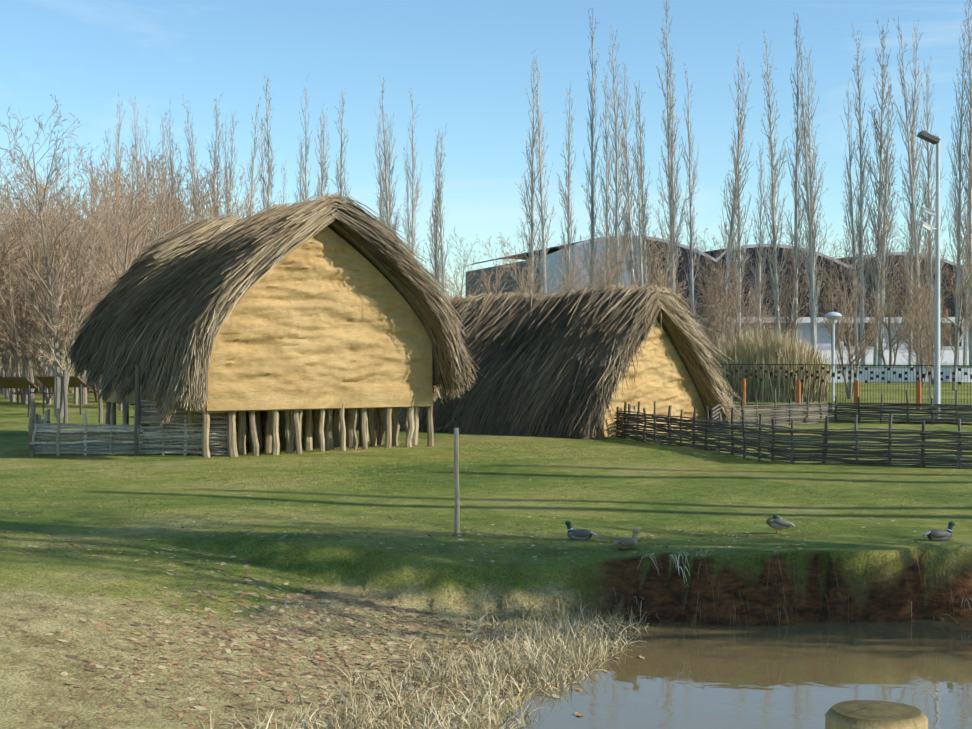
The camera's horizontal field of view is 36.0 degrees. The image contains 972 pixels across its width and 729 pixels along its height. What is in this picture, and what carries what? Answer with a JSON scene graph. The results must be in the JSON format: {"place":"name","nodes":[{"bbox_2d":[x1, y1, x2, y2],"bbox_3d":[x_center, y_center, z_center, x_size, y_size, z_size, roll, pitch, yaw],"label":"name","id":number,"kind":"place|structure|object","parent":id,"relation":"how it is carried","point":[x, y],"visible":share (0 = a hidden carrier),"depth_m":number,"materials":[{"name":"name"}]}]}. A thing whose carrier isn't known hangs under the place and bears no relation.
{"place":"outdoors","nodes":[
{"label":"outdoors","id":0,"kind":"place"},
{"bbox_2d":[65,192,488,424],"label":"thatched roof","id":1,"kind":"structure","parent":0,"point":[159,313],"depth_m":30.53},
{"bbox_2d":[0,354,971,728],"bbox_3d":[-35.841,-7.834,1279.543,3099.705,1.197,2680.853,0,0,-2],"label":"ground","id":2,"kind":"structure","parent":0,"point":[880,576],"depth_m":15.84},
{"bbox_2d":[0,196,51,401],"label":"broad tree","id":3,"kind":"object","parent":2,"relation":"on","point":[13,372],"visible":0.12,"depth_m":59.79,"materials":[{"name":"brown plant"}]},
{"bbox_2d":[0,112,53,344],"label":"broad tree","id":4,"kind":"object","parent":2,"relation":"on","point":[12,260],"visible":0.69,"depth_m":57.57,"materials":[{"name":"brown plant"}]},
{"bbox_2d":[0,151,75,403],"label":"broad tree","id":5,"kind":"object","parent":2,"relation":"on","point":[25,360],"visible":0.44,"depth_m":58.13,"materials":[{"name":"brown plant"}]},
{"bbox_2d":[0,353,86,392],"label":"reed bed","id":6,"kind":"object","parent":2,"relation":"on","point":[39,389],"visible":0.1,"depth_m":76.45,"materials":[{"name":"brown plant"}]},
{"bbox_2d":[1,158,90,331],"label":"broad tree","id":7,"kind":"object","parent":2,"relation":"on","point":[41,209],"visible":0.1,"depth_m":72.41,"materials":[{"name":"brown plant"}]},
{"bbox_2d":[2,194,90,403],"bbox_3d":[-17.228,-2.603,58.599,3.907,8.524,3.763,0,1,-30],"label":"broad tree","id":8,"kind":"object","parent":2,"relation":"on","point":[45,371],"visible":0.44,"depth_m":58.14,"materials":[{"name":"brown plant"}]},
{"bbox_2d":[11,197,90,399],"bbox_3d":[-18.280,-2.776,62.650,3.636,8.802,3.232,0,1,-37],"label":"broad tree","id":9,"kind":"object","parent":2,"relation":"on","point":[37,369],"visible":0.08,"depth_m":62.71,"materials":[{"name":"brown plant"}]},
{"bbox_2d":[0,95,116,416],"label":"broad tree","id":10,"kind":"object","parent":2,"relation":"on","point":[57,368],"visible":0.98,"depth_m":46.05,"materials":[{"name":"brown plant"}]},
{"bbox_2d":[8,140,137,403],"bbox_3d":[-16.188,-3.541,58.623,4.962,10.418,3.227,0,0,1],"label":"broad tree","id":11,"kind":"object","parent":2,"relation":"on","point":[75,398],"visible":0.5,"depth_m":58.57,"materials":[{"name":"brown plant"}]},
{"bbox_2d":[27,154,124,403],"bbox_3d":[-15.786,-3.345,58.577,4.772,10.019,3.104,0,1,36],"label":"broad tree","id":12,"kind":"object","parent":2,"relation":"on","point":[84,395],"visible":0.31,"depth_m":58.77,"materials":[{"name":"brown plant"}]},
{"bbox_2d":[54,152,148,389],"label":"broad tree","id":13,"kind":"object","parent":2,"relation":"on","point":[101,214],"visible":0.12,"depth_m":78.43,"materials":[{"name":"brown plant"}]},
{"bbox_2d":[72,198,145,320],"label":"broad tree","id":14,"kind":"object","parent":2,"relation":"on","point":[102,264],"visible":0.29,"depth_m":54.79,"materials":[{"name":"brown plant"}]},
{"bbox_2d":[81,175,141,298],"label":"broad tree","id":15,"kind":"object","parent":2,"relation":"on","point":[113,236],"visible":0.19,"depth_m":62.05,"materials":[{"name":"brown plant"}]},
{"bbox_2d":[83,143,169,410],"bbox_3d":[-12.393,-2.954,51.529,2.892,9.336,4.446,0,0,-14],"label":"broad tree","id":16,"kind":"object","parent":2,"relation":"on","point":[130,220],"visible":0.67,"depth_m":50.75,"materials":[{"name":"brown plant"}]},
{"bbox_2d":[80,139,176,307],"bbox_3d":[-15.466,-4.012,64.324,4.671,11.306,4.152,0,1,-30],"label":"broad tree","id":17,"kind":"object","parent":2,"relation":"on","point":[143,244],"visible":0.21,"depth_m":64.57,"materials":[{"name":"brown plant"}]},
{"bbox_2d":[27,365,237,455],"bbox_3d":[-8.238,0.842,35.900,4.450,2.007,14.043,0,0,-13],"label":"wattle fence","id":18,"kind":"object","parent":2,"relation":"on","point":[41,442],"visible":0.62,"depth_m":29.64,"materials":[{"name":"grey wood"}]},
{"bbox_2d":[104,167,184,291],"bbox_3d":[-12.731,-2.869,56.207,3.544,9.088,3.230,0,0,-11],"label":"broad tree","id":19,"kind":"object","parent":2,"relation":"on","point":[161,230],"visible":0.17,"depth_m":56.47,"materials":[{"name":"brown plant"}]},
{"bbox_2d":[113,147,182,261],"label":"broad tree","id":20,"kind":"object","parent":2,"relation":"on","point":[172,190],"visible":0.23,"depth_m":86.47,"materials":[{"name":"brown plant"}]},
{"bbox_2d":[135,151,193,245],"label":"broad tree","id":21,"kind":"object","parent":2,"relation":"on","point":[167,222],"visible":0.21,"depth_m":68.67,"materials":[{"name":"brown plant"}]},
{"bbox_2d":[132,141,226,258],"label":"broad tree","id":22,"kind":"object","parent":2,"relation":"on","point":[198,203],"visible":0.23,"depth_m":88.27,"materials":[{"name":"brown plant"}]},
{"bbox_2d":[147,149,221,231],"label":"broad tree","id":23,"kind":"object","parent":2,"relation":"on","point":[187,180],"visible":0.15,"depth_m":92.16,"materials":[{"name":"brown plant"}]},
{"bbox_2d":[172,168,233,228],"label":"broad tree","id":24,"kind":"object","parent":2,"relation":"on","point":[201,204],"visible":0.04,"depth_m":54.21,"materials":[{"name":"brown plant"}]},
{"bbox_2d":[205,94,223,218],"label":"poplar tree","id":25,"kind":"object","parent":2,"relation":"on","point":[215,151],"visible":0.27,"depth_m":147.11,"materials":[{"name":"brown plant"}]},
{"bbox_2d":[224,110,238,218],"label":"poplar tree","id":26,"kind":"object","parent":2,"relation":"on","point":[231,170],"visible":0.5,"depth_m":146.85,"materials":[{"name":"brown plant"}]},
{"bbox_2d":[243,97,262,216],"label":"poplar tree","id":27,"kind":"object","parent":2,"relation":"on","point":[252,167],"visible":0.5,"depth_m":144.45,"materials":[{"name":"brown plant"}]},
{"bbox_2d":[102,226,431,410],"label":"stilt hut walls","id":28,"kind":"structure","parent":2,"relation":"on","point":[326,317],"depth_m":30.16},
{"bbox_2d":[86,221,440,407],"bbox_3d":[-4.988,-1.217,33.001,5.967,4.076,6.920,0,1,-32],"label":"roof underside","id":29,"kind":"object","parent":28,"relation":"on","point":[363,251],"visible":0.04,"depth_m":30.98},
{"bbox_2d":[259,73,277,208],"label":"poplar tree","id":30,"kind":"object","parent":2,"relation":"on","point":[268,187],"visible":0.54,"depth_m":142.62,"materials":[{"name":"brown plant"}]},
{"bbox_2d":[104,399,433,457],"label":"wooden stilts","id":31,"kind":"object","parent":2,"relation":"on","point":[332,428],"visible":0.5,"depth_m":30.96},
{"bbox_2d":[296,78,311,203],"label":"poplar tree","id":32,"kind":"object","parent":2,"relation":"on","point":[305,168],"visible":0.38,"depth_m":140.47,"materials":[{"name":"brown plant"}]},
{"bbox_2d":[331,87,350,202],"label":"poplar tree","id":33,"kind":"object","parent":2,"relation":"on","point":[340,174],"visible":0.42,"depth_m":137.67,"materials":[{"name":"grey plant"}]},
{"bbox_2d":[373,109,386,226],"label":"poplar tree","id":34,"kind":"object","parent":2,"relation":"on","point":[380,180],"visible":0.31,"depth_m":155.62,"materials":[{"name":"grey plant"}]},
{"bbox_2d":[372,76,399,231],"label":"poplar tree","id":35,"kind":"object","parent":2,"relation":"on","point":[387,193],"visible":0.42,"depth_m":136.02,"materials":[{"name":"grey plant"}]},
{"bbox_2d":[376,112,404,232],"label":"poplar tree","id":36,"kind":"object","parent":2,"relation":"on","point":[389,180],"visible":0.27,"depth_m":146.49,"materials":[{"name":"grey plant"}]},
{"bbox_2d":[403,87,426,263],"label":"poplar tree","id":37,"kind":"object","parent":2,"relation":"on","point":[414,206],"visible":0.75,"depth_m":145.94,"materials":[{"name":"grey plant"}]},
{"bbox_2d":[423,123,446,289],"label":"poplar tree","id":38,"kind":"object","parent":2,"relation":"on","point":[437,254],"visible":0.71,"depth_m":142.23,"materials":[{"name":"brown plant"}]},
{"bbox_2d":[432,129,449,296],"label":"poplar tree","id":39,"kind":"object","parent":2,"relation":"on","point":[440,236],"visible":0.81,"depth_m":141.82,"materials":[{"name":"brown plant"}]},
{"bbox_2d":[454,428,459,532],"bbox_3d":[-0.335,1.357,17.034,0.062,1.271,0.060,0,1,-24],"label":"wooden post","id":40,"kind":"object","parent":2,"relation":"on","point":[456,479],"visible":0.85,"depth_m":17.01,"materials":[{"name":"grey wood"}]},
{"bbox_2d":[441,228,486,298],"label":"broad tree","id":41,"kind":"object","parent":2,"relation":"on","point":[462,285],"visible":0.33,"depth_m":118.65,"materials":[{"name":"brown plant"}]},
{"bbox_2d":[0,131,939,417],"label":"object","id":42,"kind":"object","parent":2,"relation":"on","point":[78,381],"visible":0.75,"depth_m":42.05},
{"bbox_2d":[0,428,971,728],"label":"fallen leaves","id":43,"kind":"object","parent":2,"relation":"on","point":[312,616],"visible":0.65,"depth_m":13.17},
{"bbox_2d":[466,235,516,296],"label":"broad tree","id":44,"kind":"object","parent":2,"relation":"on","point":[496,281],"visible":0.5,"depth_m":68.91,"materials":[{"name":"brown plant"}]},
{"bbox_2d":[39,359,971,409],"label":"railing fence","id":45,"kind":"object","parent":2,"relation":"on","point":[856,388],"visible":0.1,"depth_m":53.67,"materials":[{"name":"grey metal"}]},
{"bbox_2d":[495,219,555,294],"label":"broad tree","id":46,"kind":"object","parent":2,"relation":"on","point":[514,262],"visible":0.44,"depth_m":102.05,"materials":[{"name":"brown plant"}]},
{"bbox_2d":[516,60,548,293],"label":"poplar tree","id":47,"kind":"object","parent":2,"relation":"on","point":[530,251],"visible":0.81,"depth_m":133.47,"materials":[{"name":"grey plant"}]},
{"bbox_2d":[529,52,556,295],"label":"poplar tree","id":48,"kind":"object","parent":2,"relation":"on","point":[543,234],"visible":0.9,"depth_m":124.94,"materials":[{"name":"grey plant"}]},
{"bbox_2d":[354,283,749,440],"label":"thatched roof","id":49,"kind":"structure","parent":2,"relation":"on","point":[560,392],"depth_m":36.77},
{"bbox_2d":[543,238,587,296],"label":"broad tree","id":50,"kind":"object","parent":2,"relation":"on","point":[571,278],"visible":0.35,"depth_m":87.14,"materials":[{"name":"brown plant"}]},
{"bbox_2d":[555,85,579,290],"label":"poplar tree","id":51,"kind":"object","parent":2,"relation":"on","point":[568,249],"visible":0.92,"depth_m":123.30,"materials":[{"name":"grey plant"}]},
{"bbox_2d":[199,546,970,728],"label":"dry grass tufts","id":52,"kind":"object","parent":2,"relation":"on","point":[587,660],"visible":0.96,"depth_m":12.40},
{"bbox_2d":[579,8,602,287],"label":"poplar tree","id":53,"kind":"object","parent":2,"relation":"on","point":[593,196],"visible":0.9,"depth_m":121.46,"materials":[{"name":"grey plant"}]},
{"bbox_2d":[579,226,631,287],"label":"broad tree","id":54,"kind":"object","parent":2,"relation":"on","point":[601,265],"visible":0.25,"depth_m":107.18,"materials":[{"name":"brown plant"}]},
{"bbox_2d":[596,69,615,284],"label":"poplar tree","id":55,"kind":"object","parent":2,"relation":"on","point":[607,161],"visible":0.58,"depth_m":130.21,"materials":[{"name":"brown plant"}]},
{"bbox_2d":[583,224,633,289],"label":"broad tree","id":56,"kind":"object","parent":2,"relation":"on","point":[618,268],"visible":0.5,"depth_m":83.65,"materials":[{"name":"brown plant"}]},
{"bbox_2d":[596,25,633,284],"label":"poplar tree","id":57,"kind":"object","parent":2,"relation":"on","point":[616,213],"visible":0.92,"depth_m":120.44,"materials":[{"name":"grey plant"}]},
{"bbox_2d":[617,66,649,287],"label":"poplar tree","id":58,"kind":"object","parent":2,"relation":"on","point":[632,251],"visible":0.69,"depth_m":130.41,"materials":[{"name":"grey plant"}]},
{"bbox_2d":[625,98,653,285],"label":"poplar tree","id":59,"kind":"object","parent":2,"relation":"on","point":[641,235],"visible":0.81,"depth_m":120.33,"materials":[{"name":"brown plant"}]},
{"bbox_2d":[631,81,653,286],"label":"poplar tree","id":60,"kind":"object","parent":2,"relation":"on","point":[645,188],"visible":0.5,"depth_m":127.76,"materials":[{"name":"grey plant"}]},
{"bbox_2d":[602,319,705,436],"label":"long hut walls","id":61,"kind":"structure","parent":2,"relation":"on","point":[663,380],"depth_m":37.00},
{"bbox_2d":[628,219,687,301],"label":"broad tree","id":62,"kind":"object","parent":2,"relation":"on","point":[662,262],"visible":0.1,"depth_m":109.98,"materials":[{"name":"brown plant"}]},
{"bbox_2d":[631,222,700,317],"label":"broad tree","id":63,"kind":"object","parent":2,"relation":"on","point":[663,281],"visible":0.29,"depth_m":70.87,"materials":[{"name":"brown plant"}]},
{"bbox_2d":[652,0,689,292],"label":"poplar tree","id":64,"kind":"object","parent":2,"relation":"on","point":[668,137],"visible":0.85,"depth_m":117.16,"materials":[{"name":"grey plant"}]},
{"bbox_2d":[662,73,681,300],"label":"poplar tree","id":65,"kind":"object","parent":2,"relation":"on","point":[672,118],"visible":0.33,"depth_m":127.98,"materials":[{"name":"grey plant"}]},
{"bbox_2d":[678,62,703,327],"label":"poplar tree","id":66,"kind":"object","parent":2,"relation":"on","point":[691,244],"visible":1,"depth_m":117.89,"materials":[{"name":"grey plant"}]},
{"bbox_2d":[682,225,733,338],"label":"broad tree","id":67,"kind":"object","parent":2,"relation":"on","point":[704,279],"visible":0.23,"depth_m":122.69,"materials":[{"name":"brown plant"}]},
{"bbox_2d":[690,225,756,360],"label":"broad tree","id":68,"kind":"object","parent":2,"relation":"on","point":[711,319],"visible":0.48,"depth_m":81.20,"materials":[{"name":"brown plant"}]},
{"bbox_2d":[710,60,753,346],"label":"poplar tree","id":69,"kind":"object","parent":2,"relation":"on","point":[735,197],"visible":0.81,"depth_m":116.10,"materials":[{"name":"grey plant"}]},
{"bbox_2d":[702,253,763,358],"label":"broad tree","id":70,"kind":"object","parent":2,"relation":"on","point":[729,323],"visible":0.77,"depth_m":67.30,"materials":[{"name":"brown plant"}]},
{"bbox_2d":[706,250,771,346],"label":"broad tree","id":71,"kind":"object","parent":2,"relation":"on","point":[729,298],"visible":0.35,"depth_m":81.53,"materials":[{"name":"brown plant"}]},
{"bbox_2d":[723,42,756,343],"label":"poplar tree","id":72,"kind":"object","parent":2,"relation":"on","point":[740,229],"visible":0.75,"depth_m":123.07,"materials":[{"name":"grey plant"}]},
{"bbox_2d":[745,140,769,336],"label":"poplar tree","id":73,"kind":"object","parent":2,"relation":"on","point":[759,251],"visible":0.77,"depth_m":131.16,"materials":[{"name":"grey plant"}]},
{"bbox_2d":[739,273,777,340],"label":"broad tree","id":74,"kind":"object","parent":2,"relation":"on","point":[763,317],"visible":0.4,"depth_m":77.23,"materials":[{"name":"brown plant"}]},
{"bbox_2d":[562,514,957,549],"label":"ducks","id":75,"kind":"object","parent":2,"relation":"on","point":[776,522],"visible":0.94,"depth_m":16.11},
{"bbox_2d":[579,550,962,625],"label":"bank roots","id":76,"kind":"object","parent":2,"relation":"on","point":[794,595],"visible":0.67,"depth_m":15.12,"materials":[{"name":"brown plant"}]},
{"bbox_2d":[711,323,837,401],"bbox_3d":[12.069,-0.121,64.019,6.292,3.388,4.542,0,1,27],"label":"bush","id":77,"kind":"object","parent":2,"relation":"on","point":[776,350],"visible":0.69,"depth_m":62.85,"materials":[{"name":"green plant"}]},
{"bbox_2d":[760,29,792,336],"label":"poplar tree","id":78,"kind":"object","parent":2,"relation":"on","point":[774,232],"visible":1,"depth_m":113.35,"materials":[{"name":"grey plant"}]},
{"bbox_2d":[760,214,820,344],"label":"broad tree","id":79,"kind":"object","parent":2,"relation":"on","point":[789,316],"visible":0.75,"depth_m":113.04,"materials":[{"name":"brown plant"}]},
{"bbox_2d":[614,387,971,468],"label":"wattle fence","id":80,"kind":"object","parent":2,"relation":"on","point":[825,448],"visible":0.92,"depth_m":29.54,"materials":[{"name":"brown wood"}]},
{"bbox_2d":[784,13,811,347],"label":"poplar tree","id":81,"kind":"object","parent":2,"relation":"on","point":[797,201],"visible":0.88,"depth_m":119.05,"materials":[{"name":"grey plant"}]},
{"bbox_2d":[793,43,824,352],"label":"poplar tree","id":82,"kind":"object","parent":2,"relation":"on","point":[811,264],"visible":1,"depth_m":111.00,"materials":[{"name":"grey plant"}]},
{"bbox_2d":[799,46,833,359],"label":"poplar tree","id":83,"kind":"object","parent":2,"relation":"on","point":[815,187],"visible":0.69,"depth_m":120.23,"materials":[{"name":"grey plant"}]},
{"bbox_2d":[690,317,971,382],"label":"low pavilion building","id":84,"kind":"structure","parent":2,"relation":"on","point":[823,338],"depth_m":129.84,"materials":[{"name":"white glass"}]},
{"bbox_2d":[817,243,853,360],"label":"broad tree","id":85,"kind":"object","parent":2,"relation":"on","point":[828,307],"visible":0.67,"depth_m":121.40,"materials":[{"name":"brown plant"}]},
{"bbox_2d":[817,225,887,398],"bbox_3d":[15.857,-2.226,64.776,3.156,7.640,2.806,0,0,-2],"label":"broad tree","id":86,"kind":"object","parent":2,"relation":"on","point":[851,359],"visible":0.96,"depth_m":64.69,"materials":[{"name":"brown plant"}]},
{"bbox_2d":[839,79,866,366],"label":"poplar tree","id":87,"kind":"object","parent":2,"relation":"on","point":[850,199],"visible":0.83,"depth_m":116.88,"materials":[{"name":"grey plant"}]},
{"bbox_2d":[846,23,878,367],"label":"poplar tree","id":88,"kind":"object","parent":2,"relation":"on","point":[860,230],"visible":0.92,"depth_m":107.82,"materials":[{"name":"grey plant"}]},
{"bbox_2d":[850,18,898,366],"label":"poplar tree","id":89,"kind":"object","parent":2,"relation":"on","point":[880,207],"visible":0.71,"depth_m":116.56,"materials":[{"name":"grey plant"}]},
{"bbox_2d":[825,700,927,728],"bbox_3d":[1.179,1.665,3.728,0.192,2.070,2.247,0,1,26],"label":"wooden post","id":90,"kind":"object","parent":2,"relation":"on","point":[864,714],"visible":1,"depth_m":2.75,"materials":[{"name":"brown wood"}]},
{"bbox_2d":[868,71,900,367],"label":"poplar tree","id":91,"kind":"object","parent":2,"relation":"on","point":[884,237],"visible":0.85,"depth_m":108.69,"materials":[{"name":"grey plant"}]},
{"bbox_2d":[860,214,927,367],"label":"broad tree","id":92,"kind":"object","parent":2,"relation":"on","point":[889,326],"visible":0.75,"depth_m":103.54,"materials":[{"name":"brown plant"}]},
{"bbox_2d":[889,17,928,367],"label":"poplar tree","id":93,"kind":"object","parent":2,"relation":"on","point":[913,214],"visible":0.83,"depth_m":106.76,"materials":[{"name":"grey plant"}]},
{"bbox_2d":[897,19,923,366],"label":"poplar tree","id":94,"kind":"object","parent":2,"relation":"on","point":[914,170],"visible":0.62,"depth_m":115.06,"materials":[{"name":"grey plant"}]},
{"bbox_2d":[880,219,941,380],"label":"broad tree","id":95,"kind":"object","parent":2,"relation":"on","point":[911,286],"visible":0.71,"depth_m":89.56,"materials":[{"name":"brown plant"}]},
{"bbox_2d":[892,277,947,387],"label":"broad tree","id":96,"kind":"object","parent":2,"relation":"on","point":[919,334],"visible":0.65,"depth_m":85.86,"materials":[{"name":"brown plant"}]},
{"bbox_2d":[911,290,946,397],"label":"broad tree","id":97,"kind":"object","parent":2,"relation":"on","point":[929,368],"visible":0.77,"depth_m":64.94,"materials":[{"name":"brown plant"}]},
{"bbox_2d":[905,259,955,384],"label":"broad tree","id":98,"kind":"object","parent":2,"relation":"on","point":[932,378],"visible":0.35,"depth_m":94.26,"materials":[{"name":"brown plant"}]},
{"bbox_2d":[915,56,949,366],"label":"poplar tree","id":99,"kind":"object","parent":2,"relation":"on","point":[929,204],"visible":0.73,"depth_m":113.69,"materials":[{"name":"grey plant"}]},
{"bbox_2d":[913,219,971,390],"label":"broad tree","id":100,"kind":"object","parent":2,"relation":"on","point":[958,338],"visible":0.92,"depth_m":79.27,"materials":[{"name":"brown plant"}]},
{"bbox_2d":[944,20,971,367],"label":"poplar tree","id":101,"kind":"object","parent":2,"relation":"on","point":[957,216],"visible":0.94,"depth_m":104.53,"materials":[{"name":"grey plant"}]},
{"bbox_2d":[949,0,971,366],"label":"poplar tree","id":102,"kind":"object","parent":2,"relation":"on","point":[969,195],"visible":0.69,"depth_m":111.64,"materials":[{"name":"grey plant"}]},
{"bbox_2d":[960,71,969,364],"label":"poplar tree","id":103,"kind":"object","parent":2,"relation":"on","point":[965,348],"visible":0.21,"depth_m":120.39,"materials":[{"name":"grey plant"}]},
{"bbox_2d":[0,0,971,353],"label":"sky","id":104,"kind":"structure","parent":0,"point":[467,64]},
{"bbox_2d":[466,235,968,319],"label":"building","id":105,"kind":"structure","parent":0,"point":[551,255],"depth_m":175.70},
{"bbox_2d":[498,618,971,728],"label":"pond water","id":106,"kind":"structure","parent":0,"point":[793,675],"depth_m":12.56,"materials":[{"name":"brown liquid"}]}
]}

